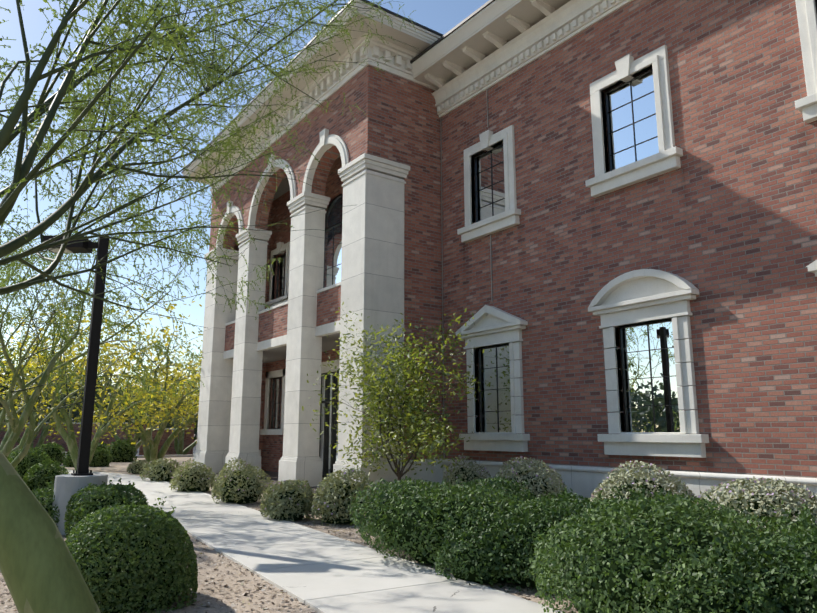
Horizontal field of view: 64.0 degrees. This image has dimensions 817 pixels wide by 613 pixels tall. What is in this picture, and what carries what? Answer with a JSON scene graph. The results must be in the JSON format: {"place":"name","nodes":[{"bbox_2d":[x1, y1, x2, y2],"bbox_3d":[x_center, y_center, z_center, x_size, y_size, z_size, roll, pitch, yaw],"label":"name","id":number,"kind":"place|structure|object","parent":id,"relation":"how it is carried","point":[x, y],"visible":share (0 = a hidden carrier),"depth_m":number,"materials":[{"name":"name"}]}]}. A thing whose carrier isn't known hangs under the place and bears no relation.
{"place":"outdoors","nodes":[
{"label":"outdoors","id":0,"kind":"place"},
{"bbox_2d":[0,404,195,458],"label":"perimeter wall","id":1,"kind":"structure","parent":0,"point":[188,441],"depth_m":52.46,"materials":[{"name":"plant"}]},
{"bbox_2d":[0,275,202,446],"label":"palo verde bloom","id":2,"kind":"object","parent":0,"point":[178,374],"visible":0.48,"depth_m":27.20,"materials":[{"name":"yellow plant"}]},
{"bbox_2d":[0,0,422,612],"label":"palo verde","id":3,"kind":"object","parent":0,"point":[153,36],"depth_m":3.95,"materials":[{"name":"green plant"}]},
{"bbox_2d":[0,0,488,395],"label":"sky","id":4,"kind":"structure","parent":0,"point":[441,16],"materials":[{"name":"blue"}]},
{"bbox_2d":[0,434,577,612],"bbox_3d":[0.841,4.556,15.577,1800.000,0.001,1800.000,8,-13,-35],"label":"ground","id":5,"kind":"structure","parent":0,"point":[118,467],"depth_m":6.60,"materials":[{"name":"beige gravel"}]},
{"bbox_2d":[43,235,108,534],"bbox_3d":[-5.474,1.184,10.701,1.307,4.780,0.754,0,-11,1],"label":"lamp post","id":6,"kind":"object","parent":5,"relation":"on","point":[67,487],"visible":0.77,"depth_m":10.58,"materials":[{"name":"brown metal"}]},
{"bbox_2d":[0,318,201,441],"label":"leaves","id":7,"kind":"object","parent":5,"relation":"on","point":[76,413],"visible":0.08,"depth_m":60.60,"materials":[{"name":"yellow plant"}]},
{"bbox_2d":[7,438,197,612],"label":"rounded bushes","id":8,"kind":"object","parent":5,"relation":"on","point":[163,523],"visible":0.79,"depth_m":5.81,"materials":[{"name":"green plant"}]},
{"bbox_2d":[2,322,465,483],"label":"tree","id":9,"kind":"object","parent":5,"relation":"on","point":[399,474],"visible":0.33,"depth_m":12.97,"materials":[{"name":"brown plant"}]},
{"bbox_2d":[302,302,490,480],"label":"young tree leaves","id":10,"kind":"object","parent":9,"relation":"attached to","point":[412,417],"visible":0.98,"depth_m":12.94,"materials":[{"name":"green plant"}]},
{"bbox_2d":[127,457,374,525],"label":"shrubs","id":11,"kind":"object","parent":5,"relation":"on","point":[310,505],"visible":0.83,"depth_m":11.68,"materials":[{"name":"green plant"}]},
{"bbox_2d":[0,500,575,612],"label":"pebbles","id":12,"kind":"object","parent":5,"relation":"on","point":[237,598],"visible":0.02,"depth_m":6.45,"materials":[{"name":"beige gravel"}]},
{"bbox_2d":[208,89,492,503],"bbox_3d":[-3.099,-0.084,19.560,2.810,10.620,13.260,8,-13,-35],"label":"portico","id":13,"kind":"object","parent":5,"relation":"on","point":[279,353],"visible":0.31,"depth_m":19.48,"materials":[{"name":"red brick"}]},
{"bbox_2d":[18,445,816,612],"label":"shrub","id":14,"kind":"object","parent":5,"relation":"on","point":[613,566],"visible":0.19,"depth_m":6.47,"materials":[{"name":"green plant"}]},
{"bbox_2d":[148,455,815,524],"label":"sage flowers","id":15,"kind":"object","parent":5,"relation":"on","point":[721,483],"visible":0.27,"depth_m":9.77,"materials":[{"name":"plant"}]},
{"bbox_2d":[193,450,816,509],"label":"plinth","id":16,"kind":"structure","parent":5,"relation":"on","point":[583,481],"depth_m":14.56,"materials":[{"name":"stone"}]},
{"bbox_2d":[196,169,404,460],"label":"piers","id":17,"kind":"structure","parent":16,"relation":"on","point":[372,272],"depth_m":17.61,"materials":[{"name":"stone"}]},
{"bbox_2d":[209,0,816,477],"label":"brick walls","id":18,"kind":"structure","parent":5,"relation":"on","point":[723,218],"depth_m":12.52,"materials":[{"name":"red brick"}]},
{"bbox_2d":[181,0,570,184],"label":"eaves","id":19,"kind":"object","parent":18,"relation":"on","point":[437,49],"visible":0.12,"depth_m":16.15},
{"bbox_2d":[271,69,680,476],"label":"window frames","id":20,"kind":"structure","parent":18,"relation":"attached to","point":[326,401],"depth_m":15.14,"materials":[{"name":"black"}]},
{"bbox_2d":[323,196,342,287],"bbox_3d":[-2.307,-2.189,21.532,0.001,3.100,2.000,8,-13,-35],"label":"arched window","id":21,"kind":"structure","parent":20,"relation":"in","point":[334,217],"depth_m":21.79,"materials":[{"name":"black glass"}]},
{"bbox_2d":[272,70,679,474],"bbox_3d":[5.509,-0.730,10.205,0.060,8.050,36.040,8,-13,-35],"label":"glass","id":22,"kind":"object","parent":20,"relation":"attached to","point":[638,392],"visible":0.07,"depth_m":12.49,"materials":[{"name":"clear glass"}]},
{"bbox_2d":[204,0,816,457],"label":"stone trim","id":23,"kind":"structure","parent":18,"relation":"attached to","point":[634,298],"depth_m":14.16,"materials":[{"name":"beige stone"}]},
{"bbox_2d":[348,475,816,612],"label":"yellow-green shrub leaves","id":24,"kind":"object","parent":5,"relation":"on","point":[693,568],"visible":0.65,"depth_m":5.28,"materials":[{"name":"green plant"}]},
{"bbox_2d":[350,477,816,612],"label":"shrub leaves","id":25,"kind":"object","parent":5,"relation":"on","point":[797,556],"visible":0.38,"depth_m":6.55,"materials":[{"name":"green plant"}]},
{"bbox_2d":[441,453,816,533],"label":"flowering shrubs","id":26,"kind":"object","parent":5,"relation":"on","point":[612,480],"visible":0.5,"depth_m":9.39,"materials":[{"name":"green plant"}]},
{"bbox_2d":[59,470,562,612],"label":"sidewalk","id":27,"kind":"structure","parent":0,"point":[318,571],"depth_m":7.41,"materials":[{"name":"concrete"}]}
]}

